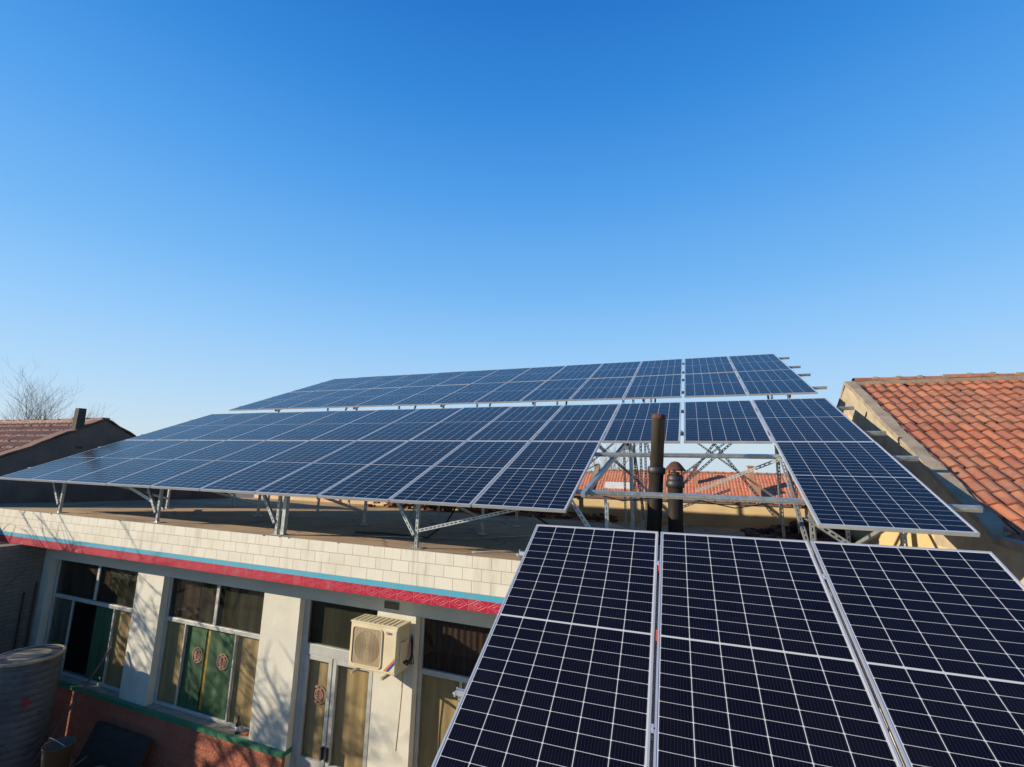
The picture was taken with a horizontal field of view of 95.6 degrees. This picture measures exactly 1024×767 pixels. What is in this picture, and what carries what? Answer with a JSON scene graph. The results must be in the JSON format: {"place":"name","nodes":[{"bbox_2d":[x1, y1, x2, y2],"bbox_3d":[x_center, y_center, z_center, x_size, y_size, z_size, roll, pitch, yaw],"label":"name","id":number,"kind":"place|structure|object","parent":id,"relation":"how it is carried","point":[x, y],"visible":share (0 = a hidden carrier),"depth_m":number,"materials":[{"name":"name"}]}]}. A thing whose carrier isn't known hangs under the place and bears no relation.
{"place":"outdoors","nodes":[
{"label":"outdoors","id":0,"kind":"place"},
{"bbox_2d":[0,408,228,503],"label":"tiled house","id":1,"kind":"structure","parent":0,"point":[26,444],"depth_m":11.78,"materials":[{"name":"tile"}]},
{"bbox_2d":[229,473,587,497],"bbox_3d":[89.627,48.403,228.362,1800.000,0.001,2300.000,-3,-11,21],"label":"ground","id":2,"kind":"structure","parent":0,"point":[239,495],"depth_m":67.74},
{"bbox_2d":[1,381,65,419],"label":"bare tree","id":3,"kind":"object","parent":2,"relation":"on","point":[30,404],"visible":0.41,"depth_m":54.05,"materials":[{"name":"brown plant"}]},
{"bbox_2d":[0,357,82,419],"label":"bare tree","id":4,"kind":"object","parent":2,"relation":"on","point":[39,400],"visible":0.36,"depth_m":57.21,"materials":[{"name":"brown plant"}]},
{"bbox_2d":[4,373,118,419],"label":"bare tree","id":5,"kind":"object","parent":2,"relation":"on","point":[35,416],"visible":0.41,"depth_m":51.54,"materials":[{"name":"brown plant"}]},
{"bbox_2d":[0,494,904,766],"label":"flat roofed house","id":6,"kind":"structure","parent":2,"relation":"on","point":[209,621],"depth_m":7.17,"materials":[{"name":"concrete"}]},
{"bbox_2d":[44,560,137,691],"bbox_3d":[-7.720,4.355,8.529,2.575,1.985,0.046,-3,-11,21],"label":"window frame","id":7,"kind":"structure","parent":6,"relation":"in","point":[113,588],"depth_m":8.62,"materials":[{"name":"metal"}]},
{"bbox_2d":[153,577,264,731],"bbox_3d":[-4.807,4.225,7.413,2.280,1.985,0.046,-3,-11,21],"label":"window frame","id":8,"kind":"structure","parent":6,"relation":"in","point":[226,609],"depth_m":7.50,"materials":[{"name":"metal"}]},
{"bbox_2d":[235,716,240,733],"bbox_3d":[-4.047,5.042,6.866,0.067,0.230,0.067,-3,-11,21],"label":"glass bottle","id":9,"kind":"object","parent":6,"relation":"on","point":[237,727],"visible":1,"depth_m":6.84,"materials":[{"name":"black"}]},
{"bbox_2d":[294,653,333,766],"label":"door leaf","id":10,"kind":"structure","parent":6,"relation":"in","point":[301,760],"depth_m":6.53,"materials":[{"name":"metal"}]},
{"bbox_2d":[324,659,372,766],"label":"door leaf","id":11,"kind":"structure","parent":6,"relation":"in","point":[328,750],"depth_m":6.35,"materials":[{"name":"metal"}]},
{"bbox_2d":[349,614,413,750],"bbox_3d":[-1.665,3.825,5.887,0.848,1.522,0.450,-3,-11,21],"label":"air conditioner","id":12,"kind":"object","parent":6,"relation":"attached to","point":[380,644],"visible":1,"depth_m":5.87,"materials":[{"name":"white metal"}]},
{"bbox_2d":[354,508,455,537],"bbox_3d":[-1.622,1.871,7.161,1.698,0.931,0.252,0,-10,6],"label":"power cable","id":13,"kind":"object","parent":6,"relation":"on","point":[436,530],"visible":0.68,"depth_m":7.10,"materials":[{"name":"black rubber"}]},
{"bbox_2d":[365,535,531,538],"bbox_3d":[-0.872,2.364,7.124,2.636,0.066,0.387,5,-11,-17],"label":"conduit","id":14,"kind":"object","parent":6,"relation":"on","point":[447,538],"visible":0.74,"depth_m":6.98,"materials":[{"name":"metal"}]},
{"bbox_2d":[413,617,490,766],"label":"window frame","id":15,"kind":"structure","parent":6,"relation":"in","point":[453,649],"depth_m":5.99,"materials":[{"name":"metal"}]},
{"bbox_2d":[472,551,524,552],"bbox_3d":[0.124,2.151,5.950,1.313,0.040,0.014,5,-11,-19],"label":"conduit","id":16,"kind":"object","parent":6,"relation":"on","point":[494,551],"visible":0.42,"depth_m":5.82,"materials":[{"name":"metal"}]},
{"bbox_2d":[27,406,982,562],"bbox_3d":[-2.336,1.508,8.656,15.572,2.357,4.119,-3,-11,21],"label":"panel rack","id":17,"kind":"object","parent":6,"relation":"on","point":[157,506],"visible":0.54,"depth_m":6.24,"materials":[{"name":"metal"}]},
{"bbox_2d":[0,440,153,480],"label":"solar panel","id":18,"kind":"object","parent":17,"relation":"on","point":[28,474],"visible":0.93,"depth_m":9.82,"materials":[{"name":"glass"}]},
{"bbox_2d":[30,440,187,482],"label":"solar panel","id":19,"kind":"object","parent":17,"relation":"attached to","point":[84,468],"visible":0.95,"depth_m":9.39,"materials":[{"name":"glass"}]},
{"bbox_2d":[66,440,225,485],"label":"solar panel","id":20,"kind":"object","parent":17,"relation":"on","point":[105,476],"visible":0.93,"depth_m":8.98,"materials":[{"name":"glass"}]},
{"bbox_2d":[126,413,239,439],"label":"solar panel","id":21,"kind":"object","parent":17,"relation":"on","point":[177,428],"visible":0.81,"depth_m":11.98,"materials":[{"name":"glass"}]},
{"bbox_2d":[106,440,265,487],"bbox_3d":[-6.017,1.460,8.782,1.134,0.037,2.278,-3,12,21],"label":"solar panel","id":22,"kind":"object","parent":17,"relation":"on","point":[151,476],"visible":0.99,"depth_m":8.56,"materials":[{"name":"glass"}]},
{"bbox_2d":[158,412,271,439],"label":"solar panel","id":23,"kind":"object","parent":17,"relation":"on","point":[203,430],"visible":0.84,"depth_m":11.56,"materials":[{"name":"glass"}]},
{"bbox_2d":[150,441,306,490],"bbox_3d":[-4.940,1.415,8.370,1.134,0.035,2.278,-3,11,21],"label":"solar panel","id":24,"kind":"object","parent":17,"relation":"attached to","point":[198,478],"visible":0.94,"depth_m":8.12,"materials":[{"name":"glass"}]},
{"bbox_2d":[192,412,302,439],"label":"solar panel","id":25,"kind":"object","parent":17,"relation":"attached to","point":[228,433],"visible":0.81,"depth_m":11.15,"materials":[{"name":"glass"}]},
{"bbox_2d":[200,440,355,493],"bbox_3d":[-3.863,1.363,7.957,1.134,0.037,2.278,-3,12,21],"label":"solar panel","id":26,"kind":"object","parent":17,"relation":"on","point":[253,479],"visible":0.94,"depth_m":7.72,"materials":[{"name":"glass"}]},
{"bbox_2d":[229,411,339,440],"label":"solar panel","id":27,"kind":"object","parent":17,"relation":"on","point":[270,431],"visible":0.9,"depth_m":10.74,"materials":[{"name":"glass"}]},
{"bbox_2d":[267,410,376,440],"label":"solar panel","id":28,"kind":"object","parent":17,"relation":"attached to","point":[317,428],"visible":0.84,"depth_m":10.29,"materials":[{"name":"glass"}]},
{"bbox_2d":[255,441,407,497],"bbox_3d":[-2.787,1.317,7.545,1.134,0.038,2.278,-3,11,21],"label":"solar panel","id":29,"kind":"object","parent":17,"relation":"on","point":[317,478],"visible":0.94,"depth_m":7.28,"materials":[{"name":"glass"}]},
{"bbox_2d":[312,409,418,440],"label":"solar panel","id":30,"kind":"object","parent":17,"relation":"attached to","point":[360,428],"visible":0.8,"depth_m":9.91,"materials":[{"name":"glass"}]},
{"bbox_2d":[318,441,465,501],"bbox_3d":[-1.710,1.268,7.132,1.134,0.035,2.278,-2,12,21],"label":"solar panel","id":31,"kind":"object","parent":17,"relation":"on","point":[388,476],"visible":0.94,"depth_m":6.86,"materials":[{"name":"glass"}]},
{"bbox_2d":[358,408,461,440],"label":"solar panel","id":32,"kind":"object","parent":17,"relation":"attached to","point":[409,427],"visible":0.78,"depth_m":9.45,"materials":[{"name":"glass"}]},
{"bbox_2d":[389,441,528,506],"bbox_3d":[-0.633,1.222,6.720,1.134,0.037,2.278,-2,11,21],"label":"solar panel","id":33,"kind":"object","parent":17,"relation":"on","point":[466,473],"visible":0.93,"depth_m":6.43,"materials":[{"name":"glass"}]},
{"bbox_2d":[410,406,510,440],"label":"solar panel","id":34,"kind":"object","parent":17,"relation":"on","point":[465,423],"visible":0.88,"depth_m":9.04,"materials":[{"name":"glass"}]},
{"bbox_2d":[467,405,562,441],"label":"solar panel","id":35,"kind":"object","parent":17,"relation":"attached to","point":[520,423],"visible":0.86,"depth_m":8.62,"materials":[{"name":"glass"}]},
{"bbox_2d":[472,441,600,512],"bbox_3d":[0.444,1.175,6.308,1.134,0.036,2.278,-3,11,21],"label":"solar panel","id":36,"kind":"object","parent":17,"relation":"on","point":[544,476],"visible":1,"depth_m":6.01,"materials":[{"name":"glass"}]},
{"bbox_2d":[531,404,619,442],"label":"solar panel","id":37,"kind":"object","parent":17,"relation":"on","point":[587,423],"visible":0.96,"depth_m":8.20,"materials":[{"name":"glass"}]},
{"bbox_2d":[602,402,680,443],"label":"solar panel","id":38,"kind":"object","parent":17,"relation":"on","point":[631,422],"visible":1,"depth_m":7.80,"materials":[{"name":"glass"}]},
{"bbox_2d":[684,400,772,443],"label":"solar panel","id":39,"kind":"object","parent":17,"relation":"on","point":[724,422],"visible":1,"depth_m":7.28,"materials":[{"name":"glass"}]},
{"bbox_2d":[752,398,874,441],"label":"solar panel","id":40,"kind":"object","parent":17,"relation":"on","point":[813,419],"visible":0.9,"depth_m":6.93,"materials":[{"name":"glass"}]},
{"bbox_2d":[774,441,979,536],"bbox_3d":[3.702,1.024,5.059,1.134,0.036,2.278,-3,12,21],"label":"solar panel","id":41,"kind":"object","parent":17,"relation":"on","point":[870,486],"visible":1,"depth_m":4.70,"materials":[{"name":"glass"}]},
{"bbox_2d":[239,357,826,532],"bbox_3d":[-0.651,1.408,13.067,15.572,4.341,3.954,-3,-11,21],"label":"panel rack","id":42,"kind":"object","parent":6,"relation":"on","point":[721,445],"visible":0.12,"depth_m":10.12,"materials":[{"name":"metal"}]},
{"bbox_2d":[229,391,313,410],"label":"solar panel","id":43,"kind":"object","parent":42,"relation":"on","point":[257,405],"visible":0.91,"depth_m":14.49,"materials":[{"name":"glass"}]},
{"bbox_2d":[258,390,340,409],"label":"solar panel","id":44,"kind":"object","parent":42,"relation":"attached to","point":[295,401],"visible":0.99,"depth_m":14.08,"materials":[{"name":"glass"}]},
{"bbox_2d":[291,378,354,391],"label":"solar panel","id":45,"kind":"object","parent":42,"relation":"attached to","point":[319,386],"visible":0.76,"depth_m":16.68,"materials":[{"name":"glass"}]},
{"bbox_2d":[288,389,368,408],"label":"solar panel","id":46,"kind":"object","parent":42,"relation":"attached to","point":[326,399],"visible":0.91,"depth_m":13.66,"materials":[{"name":"glass"}]},
{"bbox_2d":[317,376,382,390],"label":"solar panel","id":47,"kind":"object","parent":42,"relation":"attached to","point":[350,383],"visible":0.96,"depth_m":16.26,"materials":[{"name":"glass"}]},
{"bbox_2d":[320,387,401,407],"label":"solar panel","id":48,"kind":"object","parent":42,"relation":"attached to","point":[358,398],"visible":0.94,"depth_m":13.25,"materials":[{"name":"glass"}]},
{"bbox_2d":[344,374,410,389],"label":"solar panel","id":49,"kind":"object","parent":42,"relation":"attached to","point":[374,383],"visible":0.88,"depth_m":15.84,"materials":[{"name":"glass"}]},
{"bbox_2d":[355,386,433,406],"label":"solar panel","id":50,"kind":"object","parent":42,"relation":"attached to","point":[394,397],"visible":0.95,"depth_m":12.83,"materials":[{"name":"glass"}]},
{"bbox_2d":[372,373,436,388],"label":"solar panel","id":51,"kind":"object","parent":42,"relation":"attached to","point":[407,380],"visible":0.81,"depth_m":15.44,"materials":[{"name":"glass"}]},
{"bbox_2d":[392,384,468,405],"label":"solar panel","id":52,"kind":"object","parent":42,"relation":"attached to","point":[429,396],"visible":0.94,"depth_m":12.41,"materials":[{"name":"glass"}]},
{"bbox_2d":[404,371,467,386],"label":"solar panel","id":53,"kind":"object","parent":42,"relation":"attached to","point":[436,379],"visible":0.82,"depth_m":15.02,"materials":[{"name":"glass"}]},
{"bbox_2d":[436,369,498,385],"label":"solar panel","id":54,"kind":"object","parent":42,"relation":"attached to","point":[469,377],"visible":0.85,"depth_m":14.59,"materials":[{"name":"glass"}]},
{"bbox_2d":[432,382,506,404],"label":"solar panel","id":55,"kind":"object","parent":42,"relation":"attached to","point":[470,394],"visible":0.95,"depth_m":12.00,"materials":[{"name":"glass"}]},
{"bbox_2d":[472,368,530,383],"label":"solar panel","id":56,"kind":"object","parent":42,"relation":"attached to","point":[504,375],"visible":0.84,"depth_m":14.20,"materials":[{"name":"glass"}]},
{"bbox_2d":[474,381,545,403],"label":"solar panel","id":57,"kind":"object","parent":42,"relation":"attached to","point":[513,392],"visible":0.9,"depth_m":11.57,"materials":[{"name":"glass"}]},
{"bbox_2d":[509,366,565,381],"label":"solar panel","id":58,"kind":"object","parent":42,"relation":"attached to","point":[540,374],"visible":0.79,"depth_m":13.76,"materials":[{"name":"glass"}]},
{"bbox_2d":[520,378,588,402],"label":"solar panel","id":59,"kind":"object","parent":42,"relation":"attached to","point":[556,390],"visible":0.99,"depth_m":11.16,"materials":[{"name":"glass"}]},
{"bbox_2d":[549,363,602,379],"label":"solar panel","id":60,"kind":"object","parent":42,"relation":"attached to","point":[584,371],"visible":0.85,"depth_m":13.36,"materials":[{"name":"glass"}]},
{"bbox_2d":[570,377,633,400],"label":"solar panel","id":61,"kind":"object","parent":42,"relation":"attached to","point":[615,388],"visible":1,"depth_m":10.74,"materials":[{"name":"glass"}]},
{"bbox_2d":[590,361,641,378],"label":"solar panel","id":62,"kind":"object","parent":42,"relation":"attached to","point":[619,369],"visible":0.94,"depth_m":12.93,"materials":[{"name":"glass"}]},
{"bbox_2d":[624,374,681,399],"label":"solar panel","id":63,"kind":"object","parent":42,"relation":"on","point":[656,387],"visible":1,"depth_m":10.32,"materials":[{"name":"glass"}]},
{"bbox_2d":[635,359,682,375],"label":"solar panel","id":64,"kind":"object","parent":42,"relation":"on","point":[662,367],"visible":0.9,"depth_m":12.53,"materials":[{"name":"glass"}]},
{"bbox_2d":[684,356,734,373],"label":"solar panel","id":65,"kind":"object","parent":42,"relation":"on","point":[708,365],"visible":0.9,"depth_m":12.09,"materials":[{"name":"glass"}]},
{"bbox_2d":[684,372,746,397],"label":"solar panel","id":66,"kind":"object","parent":42,"relation":"attached to","point":[725,384],"visible":1,"depth_m":9.90,"materials":[{"name":"glass"}]},
{"bbox_2d":[728,354,790,371],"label":"solar panel","id":67,"kind":"object","parent":42,"relation":"on","point":[759,362],"visible":0.86,"depth_m":11.70,"materials":[{"name":"glass"}]},
{"bbox_2d":[736,369,817,395],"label":"solar panel","id":68,"kind":"object","parent":42,"relation":"on","point":[775,382],"visible":1,"depth_m":9.48,"materials":[{"name":"glass"}]},
{"bbox_2d":[531,511,549,524],"bbox_3d":[0.428,1.803,6.393,0.295,0.883,1.582,10,-14,-41],"label":"power cable","id":69,"kind":"object","parent":6,"relation":"on","point":[540,519],"visible":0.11,"depth_m":6.25,"materials":[{"name":"black rubber"}]},
{"bbox_2d":[646,414,665,544],"bbox_3d":[1.797,1.291,5.813,0.301,1.815,0.219,-3,-11,21],"label":"stove pipe","id":70,"kind":"object","parent":6,"relation":"on","point":[656,470],"visible":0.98,"depth_m":5.77,"materials":[{"name":"metal"}]},
{"bbox_2d":[665,461,685,532],"bbox_3d":[2.013,1.570,5.676,0.266,1.221,0.267,-3,-11,21],"label":"stove pipe","id":71,"kind":"object","parent":6,"relation":"on","point":[675,482],"visible":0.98,"depth_m":5.64,"materials":[{"name":"metal"}]},
{"bbox_2d":[709,501,806,505],"bbox_3d":[5.832,2.765,10.824,2.302,0.159,0.260,-3,-11,21],"label":"parapet rubble","id":72,"kind":"object","parent":6,"relation":"on","point":[756,503],"visible":0.19,"depth_m":10.83,"materials":[{"name":"brick"}]},
{"bbox_2d":[740,517,851,542],"bbox_3d":[5.431,2.833,8.977,1.767,0.481,2.659,-3,-11,21],"label":"tile rubble","id":73,"kind":"object","parent":6,"relation":"on","point":[775,531],"visible":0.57,"depth_m":8.69,"materials":[{"name":"brown tile"}]},
{"bbox_2d":[568,403,626,470],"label":"bare tree","id":74,"kind":"object","parent":2,"relation":"on","point":[606,459],"visible":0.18,"depth_m":43.14,"materials":[{"name":"brown plant"}]},
{"bbox_2d":[598,400,645,468],"bbox_3d":[8.652,6.657,38.780,7.901,11.069,6.147,-3,-11,21],"label":"bare tree","id":75,"kind":"object","parent":2,"relation":"on","point":[618,457],"visible":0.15,"depth_m":39.39,"materials":[{"name":"brown plant"}]},
{"bbox_2d":[837,372,1023,584],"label":"tiled house","id":76,"kind":"structure","parent":2,"relation":"on","point":[961,436],"depth_m":6.21,"materials":[{"name":"tile"}]},
{"bbox_2d":[367,502,617,521],"bbox_3d":[-0.782,3.438,12.633,7.304,0.264,0.835,-3,-11,21],"label":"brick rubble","id":77,"kind":"object","parent":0,"point":[596,517],"visible":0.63,"depth_m":12.18,"materials":[{"name":"brown brick"}]},
{"bbox_2d":[0,0,1023,472],"label":"sky","id":78,"kind":"structure","parent":0,"point":[208,207],"materials":[{"name":"blue"}]},
{"bbox_2d":[578,471,593,488],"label":"tiled house","id":79,"kind":"structure","parent":0,"point":[586,480],"depth_m":25.53,"materials":[{"name":"yellow paint"}]},
{"bbox_2d":[587,464,802,503],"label":"long tiled house","id":80,"kind":"structure","parent":0,"point":[612,479],"depth_m":23.12,"materials":[{"name":"tile"}]},
{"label":"courtyard paving","id":81,"kind":"structure","parent":0,"visible":0},
{"bbox_2d":[13,592,24,649],"bbox_3d":[-9.219,5.135,8.562,0.184,2.412,0.031,-5,-12,32],"label":"iron rod","id":82,"kind":"object","parent":81,"relation":"on","point":[18,624],"visible":0.53,"depth_m":8.70,"materials":[{"name":"metal"}]},
{"bbox_2d":[0,543,46,653],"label":"courtyard side wall","id":83,"kind":"structure","parent":81,"relation":"on","point":[16,560],"depth_m":8.75,"materials":[{"name":"paint"}]},
{"bbox_2d":[24,582,37,646],"bbox_3d":[-9.159,5.089,8.722,0.184,2.562,0.031,-5,-12,32],"label":"iron rod","id":84,"kind":"object","parent":81,"relation":"on","point":[31,612],"visible":0.35,"depth_m":8.86,"materials":[{"name":"metal"}]},
{"bbox_2d":[0,644,65,766],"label":"water tank","id":85,"kind":"object","parent":81,"relation":"on","point":[29,678],"visible":0.95,"depth_m":6.95,"materials":[{"name":"metal"}]},
{"bbox_2d":[29,646,112,766],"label":"wooden pole","id":86,"kind":"object","parent":81,"relation":"on","point":[69,708],"visible":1,"depth_m":7.36,"materials":[{"name":"brown wood"}]},
{"bbox_2d":[73,755,95,766],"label":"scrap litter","id":87,"kind":"object","parent":81,"relation":"on","point":[82,759],"visible":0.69,"depth_m":6.92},
{"bbox_2d":[74,721,153,766],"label":"dark board","id":88,"kind":"object","parent":81,"relation":"on","point":[108,745],"visible":1,"depth_m":7.26,"materials":[{"name":"black"}]},
{"bbox_2d":[453,545,903,766],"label":"panel rack","id":89,"kind":"object","parent":81,"relation":"on","point":[459,692],"visible":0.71,"depth_m":2.95,"materials":[{"name":"metal"}]},
{"bbox_2d":[431,524,658,766],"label":"solar panel","id":90,"kind":"object","parent":89,"relation":"on","point":[561,675],"visible":1,"depth_m":3.02,"materials":[{"name":"glass"}]},
{"bbox_2d":[653,532,902,766],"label":"solar panel","id":91,"kind":"object","parent":89,"relation":"on","point":[757,664],"visible":1,"depth_m":2.81,"materials":[{"name":"glass"}]},
{"bbox_2d":[810,541,1023,766],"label":"solar panel","id":92,"kind":"object","parent":89,"relation":"on","point":[936,635],"visible":1,"depth_m":2.77,"materials":[{"name":"glass"}]},
{"bbox_3d":[-6.445,5.855,6.484,0.750,0.390,0.600,-3,-11,21],"label":"low brick plinth","id":93,"kind":"object","parent":81,"relation":"on","visible":0},
{"bbox_2d":[40,736,76,766],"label":"bucket","id":94,"kind":"object","parent":93,"relation":"on","point":[56,752],"visible":1,"depth_m":6.51,"materials":[{"name":"beige plastic"}]},
{"bbox_2d":[69,755,75,766],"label":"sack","id":95,"kind":"object","parent":93,"relation":"on","point":[72,761],"visible":0.14,"depth_m":6.78,"materials":[{"name":"fabric"}]}
]}

